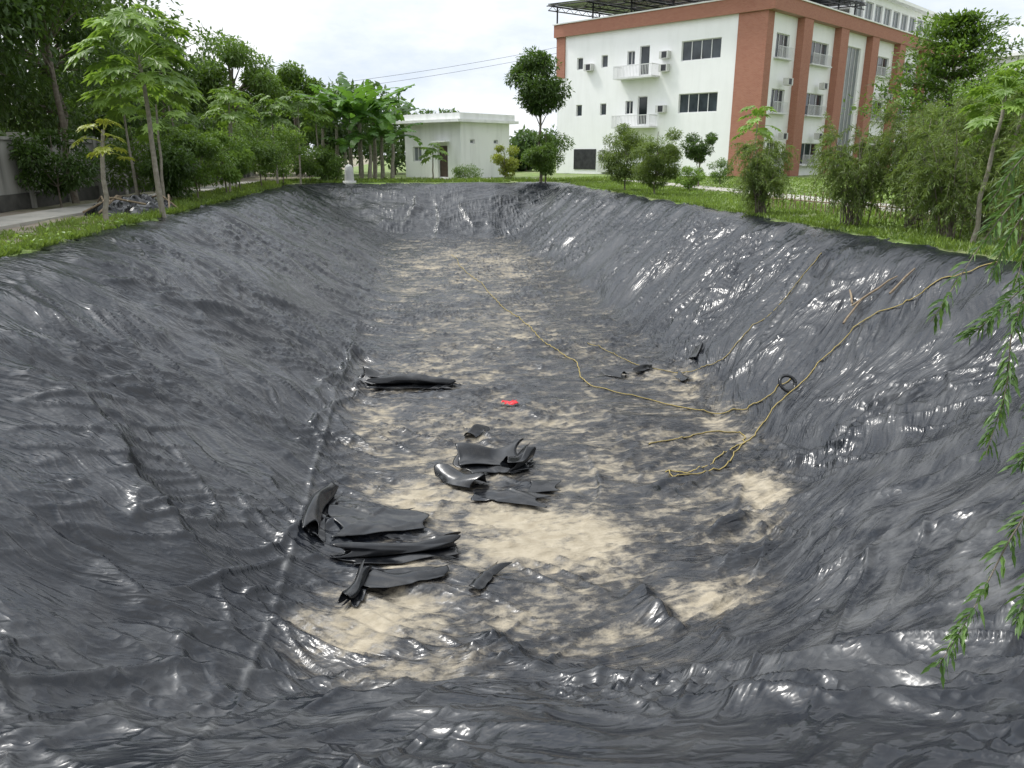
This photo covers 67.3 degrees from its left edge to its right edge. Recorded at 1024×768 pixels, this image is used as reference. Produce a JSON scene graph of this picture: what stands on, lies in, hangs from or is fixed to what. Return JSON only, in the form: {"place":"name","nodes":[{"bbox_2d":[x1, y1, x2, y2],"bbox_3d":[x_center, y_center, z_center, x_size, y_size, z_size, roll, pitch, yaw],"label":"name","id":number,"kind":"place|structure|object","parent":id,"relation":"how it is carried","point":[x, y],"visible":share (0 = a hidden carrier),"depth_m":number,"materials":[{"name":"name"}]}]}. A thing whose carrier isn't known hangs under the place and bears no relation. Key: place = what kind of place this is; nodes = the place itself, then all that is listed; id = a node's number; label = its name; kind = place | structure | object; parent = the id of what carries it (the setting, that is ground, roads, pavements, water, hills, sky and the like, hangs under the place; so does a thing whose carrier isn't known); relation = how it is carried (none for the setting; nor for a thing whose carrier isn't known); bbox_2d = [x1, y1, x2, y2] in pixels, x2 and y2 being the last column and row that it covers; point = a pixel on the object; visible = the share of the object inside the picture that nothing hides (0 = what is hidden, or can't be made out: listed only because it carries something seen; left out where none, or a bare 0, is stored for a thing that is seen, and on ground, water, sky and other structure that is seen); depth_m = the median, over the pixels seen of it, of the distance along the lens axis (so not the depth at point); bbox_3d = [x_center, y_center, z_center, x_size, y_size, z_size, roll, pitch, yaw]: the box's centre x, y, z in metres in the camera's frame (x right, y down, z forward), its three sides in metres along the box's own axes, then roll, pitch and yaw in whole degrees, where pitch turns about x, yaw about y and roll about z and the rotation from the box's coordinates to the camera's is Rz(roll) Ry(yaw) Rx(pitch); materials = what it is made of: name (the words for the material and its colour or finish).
{"place":"outdoors","nodes":[
{"label":"outdoors","id":0,"kind":"place"},
{"bbox_2d":[393,112,518,177],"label":"utility building","id":1,"kind":"structure","parent":0,"point":[462,139],"depth_m":58.47,"materials":[{"name":"paint"}]},
{"bbox_2d":[0,178,1022,229],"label":"concrete path","id":2,"kind":"structure","parent":0,"point":[18,220],"depth_m":22.98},
{"bbox_2d":[308,72,399,166],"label":"banana plant","id":3,"kind":"object","parent":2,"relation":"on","point":[341,79],"visible":0.38,"depth_m":53.13,"materials":[{"name":"green plant"}]},
{"bbox_2d":[331,79,415,178],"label":"banana plant","id":4,"kind":"object","parent":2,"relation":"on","point":[380,102],"visible":0.34,"depth_m":54.05,"materials":[{"name":"green plant"}]},
{"bbox_2d":[0,155,1023,260],"bbox_3d":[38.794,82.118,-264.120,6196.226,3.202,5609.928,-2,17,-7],"label":"ground","id":5,"kind":"structure","parent":0,"point":[533,173],"depth_m":36.17,"materials":[{"name":"plant"}]},
{"bbox_2d":[0,0,64,128],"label":"shade tree","id":6,"kind":"object","parent":5,"relation":"on","point":[8,16],"visible":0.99,"depth_m":24.71,"materials":[{"name":"green plant"}]},
{"bbox_2d":[7,127,107,207],"bbox_3d":[-14.759,-7.059,25.166,2.834,2.753,2.632,-2,17,-7],"label":"leafy shrub","id":7,"kind":"object","parent":5,"relation":"on","point":[36,160],"visible":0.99,"depth_m":24.96,"materials":[{"name":"green plant"}]},
{"bbox_2d":[0,0,125,202],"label":"shade tree","id":8,"kind":"object","parent":5,"relation":"on","point":[62,11],"visible":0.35,"depth_m":26.36,"materials":[{"name":"green plant"}]},
{"bbox_2d":[0,46,170,142],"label":"distant trees","id":9,"kind":"object","parent":5,"relation":"on","point":[2,132],"visible":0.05,"depth_m":40.57,"materials":[{"name":"green plant"}]},
{"bbox_2d":[0,0,191,137],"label":"shade tree","id":10,"kind":"object","parent":5,"relation":"on","point":[73,36],"visible":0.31,"depth_m":31.53,"materials":[{"name":"green plant"}]},
{"bbox_2d":[70,118,133,220],"bbox_3d":[-10.217,-5.303,19.412,1.458,2.678,1.428,-2,17,-7],"label":"papaya tree","id":11,"kind":"object","parent":5,"relation":"on","point":[101,150],"visible":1,"depth_m":19.39,"materials":[{"name":"green plant"}]},
{"bbox_2d":[3,197,210,251],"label":"broadleaf weeds","id":12,"kind":"object","parent":5,"relation":"on","point":[16,235],"visible":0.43,"depth_m":17.62,"materials":[{"name":"green plant"}]},
{"bbox_2d":[0,191,248,257],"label":"rim grass","id":13,"kind":"structure","parent":5,"relation":"on","point":[11,249],"depth_m":17.47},
{"bbox_2d":[89,69,163,195],"bbox_3d":[-13.629,-8.659,27.104,2.333,4.712,2.333,9,19,27],"label":"papaya tree","id":14,"kind":"object","parent":5,"relation":"on","point":[114,114],"visible":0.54,"depth_m":26.93,"materials":[{"name":"green plant"}]},
{"bbox_2d":[0,132,253,212],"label":"wall panels and posts","id":15,"kind":"object","parent":5,"relation":"on","point":[14,196],"visible":0.25,"depth_m":25.52,"materials":[{"name":"concrete"}]},
{"bbox_2d":[94,125,170,194],"bbox_3d":[-15.088,-8.876,30.871,3.088,2.976,3.607,-2,17,-7],"label":"leafy shrub","id":16,"kind":"object","parent":5,"relation":"on","point":[112,159],"visible":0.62,"depth_m":30.67,"materials":[{"name":"green plant"}]},
{"bbox_2d":[82,193,184,216],"bbox_3d":[-11.613,-5.559,23.676,2.600,0.587,4.000,-2,17,-7],"label":"crumpled liner pile","id":17,"kind":"object","parent":5,"relation":"on","point":[130,204],"visible":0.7,"depth_m":22.71,"materials":[{"name":"grey plastic"}]},
{"bbox_2d":[63,4,206,217],"bbox_3d":[-10.052,-7.279,20.854,3.383,5.648,3.407,-8,18,-25],"label":"papaya tree","id":18,"kind":"object","parent":5,"relation":"on","point":[136,39],"visible":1,"depth_m":20.17,"materials":[{"name":"green plant"}]},
{"bbox_2d":[53,0,225,141],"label":"shade tree","id":19,"kind":"object","parent":5,"relation":"on","point":[137,123],"visible":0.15,"depth_m":41.88,"materials":[{"name":"green plant"}]},
{"bbox_2d":[125,82,195,200],"bbox_3d":[-11.747,-7.996,25.891,2.066,4.148,2.239,-2,17,-7],"label":"papaya tree","id":20,"kind":"object","parent":5,"relation":"on","point":[176,114],"visible":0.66,"depth_m":25.76,"materials":[{"name":"green plant"}]},
{"bbox_2d":[133,89,200,192],"bbox_3d":[-13.242,-9.328,30.071,2.566,4.316,2.293,2,17,5],"label":"papaya tree","id":21,"kind":"object","parent":5,"relation":"on","point":[191,119],"visible":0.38,"depth_m":29.59,"materials":[{"name":"green plant"}]},
{"bbox_2d":[137,140,202,200],"bbox_3d":[-12.033,-7.392,27.106,2.380,2.284,2.056,-2,17,-7],"label":"leafy shrub","id":22,"kind":"object","parent":5,"relation":"on","point":[179,164],"visible":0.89,"depth_m":26.81,"materials":[{"name":"green plant"}]},
{"bbox_2d":[136,34,211,135],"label":"round crown tree","id":23,"kind":"object","parent":5,"relation":"on","point":[194,106],"visible":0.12,"depth_m":50.28,"materials":[{"name":"green plant"}]},
{"bbox_2d":[153,112,216,190],"bbox_3d":[-14.486,-10.389,34.734,3.232,3.670,3.034,8,18,24],"label":"leafy shrub","id":24,"kind":"object","parent":5,"relation":"on","point":[203,127],"visible":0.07,"depth_m":34.80,"materials":[{"name":"green plant"}]},
{"bbox_2d":[163,128,238,198],"bbox_3d":[-11.758,-8.193,28.891,2.676,2.797,2.565,-2,17,-7],"label":"leafy shrub","id":25,"kind":"object","parent":5,"relation":"on","point":[203,148],"visible":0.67,"depth_m":28.70,"materials":[{"name":"green plant"}]},
{"bbox_2d":[155,178,295,211],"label":"rim grass","id":26,"kind":"structure","parent":5,"relation":"on","point":[254,187],"depth_m":33.57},
{"bbox_2d":[198,129,254,191],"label":"leafy shrub","id":27,"kind":"object","parent":5,"relation":"on","point":[235,176],"visible":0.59,"depth_m":32.13,"materials":[{"name":"green plant"}]},
{"bbox_2d":[199,89,259,191],"bbox_3d":[-12.421,-10.637,34.077,2.307,4.534,2.708,4,17,13],"label":"papaya tree","id":28,"kind":"object","parent":5,"relation":"on","point":[222,94],"visible":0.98,"depth_m":33.55,"materials":[{"name":"green plant"}]},
{"bbox_2d":[201,119,259,137],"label":"leafy shrub","id":29,"kind":"object","parent":5,"relation":"on","point":[234,125],"visible":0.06,"depth_m":42.98,"materials":[{"name":"green plant"}]},
{"bbox_2d":[207,86,258,186],"bbox_3d":[-13.553,-11.964,37.707,2.577,4.991,2.612,-2,17,-7],"label":"papaya tree","id":30,"kind":"object","parent":5,"relation":"on","point":[242,110],"visible":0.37,"depth_m":37.19,"materials":[{"name":"green plant"}]},
{"bbox_2d":[187,27,286,178],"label":"round crown tree","id":31,"kind":"object","parent":5,"relation":"on","point":[256,81],"visible":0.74,"depth_m":52.71,"materials":[{"name":"green plant"}]},
{"bbox_2d":[209,128,269,188],"bbox_3d":[-13.208,-10.620,36.600,2.941,3.050,2.932,9,19,27],"label":"leafy shrub","id":32,"kind":"object","parent":5,"relation":"on","point":[246,169],"visible":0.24,"depth_m":36.59,"materials":[{"name":"green plant"}]},
{"bbox_2d":[230,120,291,184],"bbox_3d":[-13.215,-11.940,39.920,3.418,3.683,3.712,-2,17,-7],"label":"leafy shrub","id":33,"kind":"object","parent":5,"relation":"on","point":[265,166],"visible":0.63,"depth_m":39.50,"materials":[{"name":"green plant"}]},
{"bbox_2d":[249,93,298,183],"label":"papaya tree","id":34,"kind":"object","parent":5,"relation":"on","point":[268,119],"visible":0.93,"depth_m":41.03,"materials":[{"name":"green plant"}]},
{"bbox_2d":[253,122,308,182],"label":"leafy shrub","id":35,"kind":"object","parent":5,"relation":"on","point":[283,172],"visible":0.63,"depth_m":43.20,"materials":[{"name":"green plant"}]},
{"bbox_2d":[258,59,325,176],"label":"round crown tree","id":36,"kind":"object","parent":5,"relation":"on","point":[291,77],"visible":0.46,"depth_m":57.52,"materials":[{"name":"green plant"}]},
{"bbox_2d":[278,90,319,183],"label":"papaya tree","id":37,"kind":"object","parent":5,"relation":"on","point":[307,115],"visible":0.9,"depth_m":45.94,"materials":[{"name":"green plant"}]},
{"bbox_2d":[285,142,330,180],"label":"leafy shrub","id":38,"kind":"object","parent":5,"relation":"on","point":[308,162],"visible":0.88,"depth_m":47.98,"materials":[{"name":"green plant"}]},
{"bbox_2d":[161,78,458,175],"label":"distant trees","id":39,"kind":"object","parent":5,"relation":"on","point":[399,146],"visible":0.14,"depth_m":64.03,"materials":[{"name":"green plant"}]},
{"bbox_2d":[299,100,337,175],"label":"papaya tree","id":40,"kind":"object","parent":5,"relation":"on","point":[327,113],"visible":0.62,"depth_m":48.88,"materials":[{"name":"green plant"}]},
{"bbox_2d":[284,86,353,149],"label":"banana plant","id":41,"kind":"object","parent":5,"relation":"on","point":[322,130],"visible":0.24,"depth_m":51.67,"materials":[{"name":"green plant"}]},
{"bbox_2d":[312,144,347,180],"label":"leafy shrub","id":42,"kind":"object","parent":5,"relation":"on","point":[330,168],"visible":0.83,"depth_m":48.83,"materials":[{"name":"green plant"}]},
{"bbox_2d":[287,83,382,177],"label":"banana plant","id":43,"kind":"object","parent":5,"relation":"on","point":[336,113],"visible":0.62,"depth_m":50.76,"materials":[{"name":"green plant"}]},
{"bbox_2d":[322,132,367,178],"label":"banana plant","id":44,"kind":"object","parent":5,"relation":"on","point":[343,144],"visible":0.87,"depth_m":50.88,"materials":[{"name":"green plant"}]},
{"bbox_2d":[343,164,355,182],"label":"concrete marker","id":45,"kind":"object","parent":5,"relation":"on","point":[349,174],"visible":0.82,"depth_m":47.83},
{"bbox_2d":[319,84,411,178],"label":"banana plant","id":46,"kind":"object","parent":5,"relation":"on","point":[360,106],"visible":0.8,"depth_m":50.84,"materials":[{"name":"green plant"}]},
{"bbox_2d":[337,119,398,178],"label":"banana plant","id":47,"kind":"object","parent":5,"relation":"on","point":[371,135],"visible":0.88,"depth_m":51.27,"materials":[{"name":"green plant"}]},
{"bbox_2d":[341,83,418,177],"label":"banana plant","id":48,"kind":"object","parent":5,"relation":"on","point":[386,119],"visible":0.87,"depth_m":52.01,"materials":[{"name":"green plant"}]},
{"bbox_2d":[361,120,422,177],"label":"banana plant","id":49,"kind":"object","parent":5,"relation":"on","point":[388,137],"visible":0.88,"depth_m":51.63,"materials":[{"name":"green plant"}]},
{"bbox_2d":[418,143,448,176],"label":"papaya sapling","id":50,"kind":"object","parent":5,"relation":"on","point":[430,150],"visible":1,"depth_m":53.46,"materials":[{"name":"green plant"}]},
{"bbox_2d":[279,176,616,182],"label":"rim grass","id":51,"kind":"structure","parent":5,"relation":"on","point":[452,179],"depth_m":49.89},
{"bbox_2d":[451,163,482,177],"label":"leafy shrub","id":52,"kind":"object","parent":5,"relation":"on","point":[461,171],"visible":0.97,"depth_m":55.49,"materials":[{"name":"green plant"}]},
{"bbox_2d":[490,144,521,178],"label":"leafy shrub","id":53,"kind":"object","parent":5,"relation":"on","point":[506,166],"visible":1,"depth_m":51.30,"materials":[{"name":"green plant"}]},
{"bbox_2d":[0,181,1023,767],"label":"pond liner","id":54,"kind":"object","parent":5,"relation":"on","point":[194,413],"visible":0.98,"depth_m":9.26,"materials":[{"name":"plastic"}]},
{"bbox_2d":[302,481,342,541],"bbox_3d":[-2.355,1.510,9.553,0.312,0.292,1.534,-1,17,-4],"label":"rolled liner strip","id":55,"kind":"object","parent":54,"relation":"on","point":[315,514],"visible":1,"depth_m":9.29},
{"bbox_2d":[337,559,372,606],"bbox_3d":[-1.599,2.095,8.068,0.211,0.153,0.769,3,17,9],"label":"rolled liner strip","id":56,"kind":"object","parent":54,"relation":"on","point":[354,592],"visible":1,"depth_m":7.96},
{"bbox_2d":[357,366,385,385],"bbox_3d":[-2.752,-0.179,15.427,0.676,0.282,0.495,9,19,28],"label":"folded liner scrap","id":57,"kind":"object","parent":54,"relation":"on","point":[368,371],"visible":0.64,"depth_m":15.40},
{"bbox_2d":[327,504,429,537],"bbox_3d":[-1.670,1.677,9.491,1.304,0.118,0.909,-2,17,-7],"label":"flat liner scrap","id":58,"kind":"object","parent":54,"relation":"on","point":[357,520],"visible":0.99,"depth_m":9.54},
{"bbox_2d":[330,531,460,564],"bbox_3d":[-1.289,1.864,8.768,1.537,0.236,0.341,-5,17,-17],"label":"rolled liner strip","id":59,"kind":"object","parent":54,"relation":"on","point":[445,545],"visible":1,"depth_m":8.74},
{"bbox_2d":[363,564,449,587],"bbox_3d":[-1.163,2.064,8.306,1.017,0.062,0.420,-2,17,-7],"label":"flat liner scrap","id":60,"kind":"object","parent":54,"relation":"on","point":[385,578],"visible":0.95,"depth_m":8.28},
{"bbox_2d":[366,374,460,388],"bbox_3d":[-1.937,-0.056,15.162,1.865,0.232,0.405,0,17,-1],"label":"rolled liner strip","id":61,"kind":"object","parent":54,"relation":"on","point":[409,381],"visible":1,"depth_m":15.17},
{"bbox_2d":[434,463,488,488],"bbox_3d":[-0.743,1.274,10.899,0.867,0.204,0.424,14,22,39],"label":"folded liner scrap","id":62,"kind":"object","parent":54,"relation":"on","point":[447,474],"visible":1,"depth_m":10.82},
{"bbox_2d":[464,424,489,437],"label":"folded liner scrap","id":63,"kind":"object","parent":54,"relation":"on","point":[476,430],"visible":1,"depth_m":12.66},
{"bbox_2d":[468,561,511,589],"bbox_3d":[-0.242,2.062,8.398,0.182,0.060,0.702,9,19,27],"label":"flat liner scrap","id":64,"kind":"object","parent":54,"relation":"on","point":[481,580],"visible":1,"depth_m":8.32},
{"bbox_2d":[453,438,530,473],"bbox_3d":[-0.319,1.061,11.381,1.128,0.286,0.692,-2,17,-7],"label":"folded liner scrap","id":65,"kind":"object","parent":54,"relation":"on","point":[472,458],"visible":0.94,"depth_m":11.38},
{"bbox_2d":[471,487,550,507],"bbox_3d":[-0.028,1.506,10.364,1.098,0.060,0.422,4,17,13],"label":"flat liner scrap","id":66,"kind":"object","parent":54,"relation":"on","point":[512,495],"visible":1,"depth_m":10.37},
{"bbox_2d":[499,443,535,472],"bbox_3d":[0.139,1.094,11.371,0.292,0.230,0.778,11,20,33],"label":"rolled liner strip","id":67,"kind":"object","parent":54,"relation":"on","point":[526,453],"visible":1,"depth_m":11.28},
{"bbox_2d":[528,480,560,492],"bbox_3d":[0.460,1.404,10.696,0.516,0.058,0.410,-2,17,-7],"label":"flat liner scrap","id":68,"kind":"object","parent":54,"relation":"on","point":[537,486],"visible":1,"depth_m":10.68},
{"bbox_2d":[451,254,790,413],"bbox_3d":[-0.217,-2.960,24.495,2.732,0.678,24.457,-6,17,-18],"label":"yellow rope","id":69,"kind":"object","parent":54,"relation":"on","point":[631,394],"visible":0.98,"depth_m":14.82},
{"bbox_2d":[648,261,996,476],"bbox_3d":[4.882,-0.494,12.459,6.310,2.792,1.456,-8,18,-24],"label":"yellow rope","id":70,"kind":"object","parent":54,"relation":"on","point":[689,473],"visible":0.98,"depth_m":12.80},
{"bbox_2d":[509,123,556,171],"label":"distant trees","id":71,"kind":"object","parent":5,"relation":"on","point":[520,137],"visible":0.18,"depth_m":80.64,"materials":[{"name":"green plant"}]},
{"bbox_2d":[503,45,574,181],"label":"broad leaf tree","id":72,"kind":"object","parent":5,"relation":"on","point":[540,92],"visible":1,"depth_m":47.05,"materials":[{"name":"green plant"}]},
{"bbox_2d":[520,130,575,181],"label":"leafy shrub","id":73,"kind":"object","parent":5,"relation":"on","point":[540,157],"visible":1,"depth_m":47.98,"materials":[{"name":"green plant"}]},
{"bbox_2d":[596,123,656,189],"bbox_3d":[5.349,-10.690,36.453,2.991,3.267,2.783,-2,17,-7],"label":"willow shrub","id":74,"kind":"object","parent":5,"relation":"on","point":[617,162],"visible":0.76,"depth_m":35.97,"materials":[{"name":"green plant"}]},
{"bbox_2d":[628,127,683,192],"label":"willow shrub","id":75,"kind":"object","parent":5,"relation":"on","point":[662,157],"visible":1,"depth_m":31.87,"materials":[{"name":"green plant"}]},
{"bbox_2d":[672,166,705,189],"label":"round bush","id":76,"kind":"object","parent":5,"relation":"on","point":[689,182],"visible":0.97,"depth_m":36.52,"materials":[{"name":"green plant"}]},
{"bbox_2d":[679,132,718,185],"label":"garden tree","id":77,"kind":"object","parent":5,"relation":"on","point":[696,152],"visible":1,"depth_m":40.54,"materials":[{"name":"green plant"}]},
{"bbox_2d":[706,157,734,184],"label":"round bush","id":78,"kind":"object","parent":5,"relation":"on","point":[720,175],"visible":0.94,"depth_m":44.08,"materials":[{"name":"green plant"}]},
{"bbox_2d":[556,12,931,175],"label":"walls","id":79,"kind":"structure","parent":5,"relation":"on","point":[692,89],"depth_m":65.11,"materials":[{"name":"white paint"}]},
{"bbox_2d":[547,0,866,39],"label":"solar canopy","id":80,"kind":"object","parent":79,"relation":"on","point":[611,7],"visible":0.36,"depth_m":68.55,"materials":[{"name":"metal"}]},
{"bbox_2d":[573,50,892,171],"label":"air conditioners","id":81,"kind":"object","parent":79,"relation":"attached to","point":[584,158],"visible":0.74,"depth_m":68.68,"materials":[{"name":"metal"}]},
{"bbox_2d":[552,0,964,176],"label":"brick cladding","id":82,"kind":"structure","parent":79,"relation":"attached to","point":[754,49],"depth_m":62.06,"materials":[{"name":"brick"}]},
{"bbox_2d":[611,45,931,166],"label":"balconies and grilles","id":83,"kind":"structure","parent":79,"relation":"attached to","point":[654,70],"depth_m":64.92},
{"bbox_2d":[831,0,940,37],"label":"penthouse","id":84,"kind":"object","parent":79,"relation":"on","point":[901,14],"visible":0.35,"depth_m":76.21,"materials":[{"name":"paint"}]},
{"bbox_2d":[731,105,781,155],"bbox_3d":[11.754,-11.352,37.301,2.095,4.050,2.606,-2,17,-7],"label":"papaya tree","id":85,"kind":"object","parent":5,"relation":"on","point":[752,120],"visible":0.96,"depth_m":36.62,"materials":[{"name":"green plant"}]},
{"bbox_2d":[723,132,801,216],"bbox_3d":[7.338,-5.820,21.872,2.275,2.633,2.294,-2,17,-7],"label":"weeping bottlebrush","id":86,"kind":"object","parent":5,"relation":"on","point":[760,176],"visible":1,"depth_m":21.85,"materials":[{"name":"green plant"}]},
{"bbox_2d":[802,112,908,228],"bbox_3d":[8.156,-5.033,18.304,2.318,2.864,2.372,6,18,19],"label":"weeping bottlebrush","id":87,"kind":"object","parent":5,"relation":"on","point":[862,185],"visible":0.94,"depth_m":18.06,"materials":[{"name":"green plant"}]},
{"bbox_2d":[769,192,965,224],"bbox_3d":[9.636,-4.984,21.544,0.178,0.748,8.021,-6,18,-19],"label":"stick fence","id":88,"kind":"object","parent":5,"relation":"on","point":[809,201],"visible":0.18,"depth_m":22.97,"materials":[{"name":"brown wood"}]},
{"bbox_2d":[863,94,982,231],"bbox_3d":[9.344,-4.733,17.167,2.487,3.340,2.658,-9,19,-27],"label":"weeping bottlebrush","id":89,"kind":"object","parent":5,"relation":"on","point":[895,172],"visible":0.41,"depth_m":17.06,"materials":[{"name":"green plant"}]},
{"bbox_2d":[841,7,1023,130],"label":"layered tree","id":90,"kind":"object","parent":5,"relation":"on","point":[957,30],"visible":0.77,"depth_m":48.44,"materials":[{"name":"green plant"}]},
{"bbox_2d":[891,96,989,221],"bbox_3d":[11.240,-5.683,19.811,2.634,3.363,2.658,-16,23,-42],"label":"weeping bottlebrush","id":91,"kind":"object","parent":5,"relation":"on","point":[930,113],"visible":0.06,"depth_m":19.34,"materials":[{"name":"green plant"}]},
{"bbox_2d":[891,122,1011,240],"bbox_3d":[8.813,-4.023,15.613,2.021,2.559,2.212,-11,20,-33],"label":"weeping bottlebrush","id":92,"kind":"object","parent":5,"relation":"on","point":[947,190],"visible":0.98,"depth_m":15.38,"materials":[{"name":"green plant"}]},
{"bbox_2d":[919,88,1023,233],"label":"weeping bottlebrush","id":93,"kind":"object","parent":5,"relation":"on","point":[982,146],"visible":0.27,"depth_m":15.95,"materials":[{"name":"green plant"}]},
{"bbox_2d":[920,146,1023,688],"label":"weeping bottlebrush tree","id":94,"kind":"object","parent":5,"relation":"on","point":[1008,376],"visible":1,"depth_m":2.41,"materials":[{"name":"green plant"}]},
{"bbox_2d":[928,62,1022,129],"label":"shade tree","id":95,"kind":"object","parent":5,"relation":"on","point":[989,73],"visible":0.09,"depth_m":37.04,"materials":[{"name":"green plant"}]},
{"bbox_2d":[927,52,1023,146],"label":"distant house","id":96,"kind":"structure","parent":5,"relation":"on","point":[1016,55],"depth_m":76.37,"materials":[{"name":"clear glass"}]},
{"bbox_2d":[955,69,1023,242],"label":"papaya tree","id":97,"kind":"object","parent":5,"relation":"on","point":[990,121],"visible":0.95,"depth_m":14.80,"materials":[{"name":"green plant"}]},
{"bbox_2d":[955,86,1023,225],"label":"weeping bottlebrush","id":98,"kind":"object","parent":5,"relation":"on","point":[994,107],"visible":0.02,"depth_m":18.08,"materials":[{"name":"green plant"}]},
{"bbox_2d":[974,109,1023,247],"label":"weeping bottlebrush","id":99,"kind":"object","parent":5,"relation":"on","point":[1019,178],"visible":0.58,"depth_m":13.85,"materials":[{"name":"green plant"}]},
{"bbox_2d":[983,59,1023,238],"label":"papaya tree","id":100,"kind":"object","parent":5,"relation":"on","point":[1019,64],"visible":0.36,"depth_m":15.42,"materials":[{"name":"green plant"}]},
{"bbox_2d":[1,0,1023,154],"label":"sky","id":101,"kind":"structure","parent":0,"point":[359,39],"materials":[{"name":"white"}]},
{"bbox_2d":[565,180,1023,261],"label":"rim grass","id":102,"kind":"structure","parent":0,"point":[702,199],"depth_m":20.72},
{"bbox_2d":[577,175,1022,229],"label":"lawn grass","id":103,"kind":"structure","parent":0,"point":[805,180],"depth_m":40.67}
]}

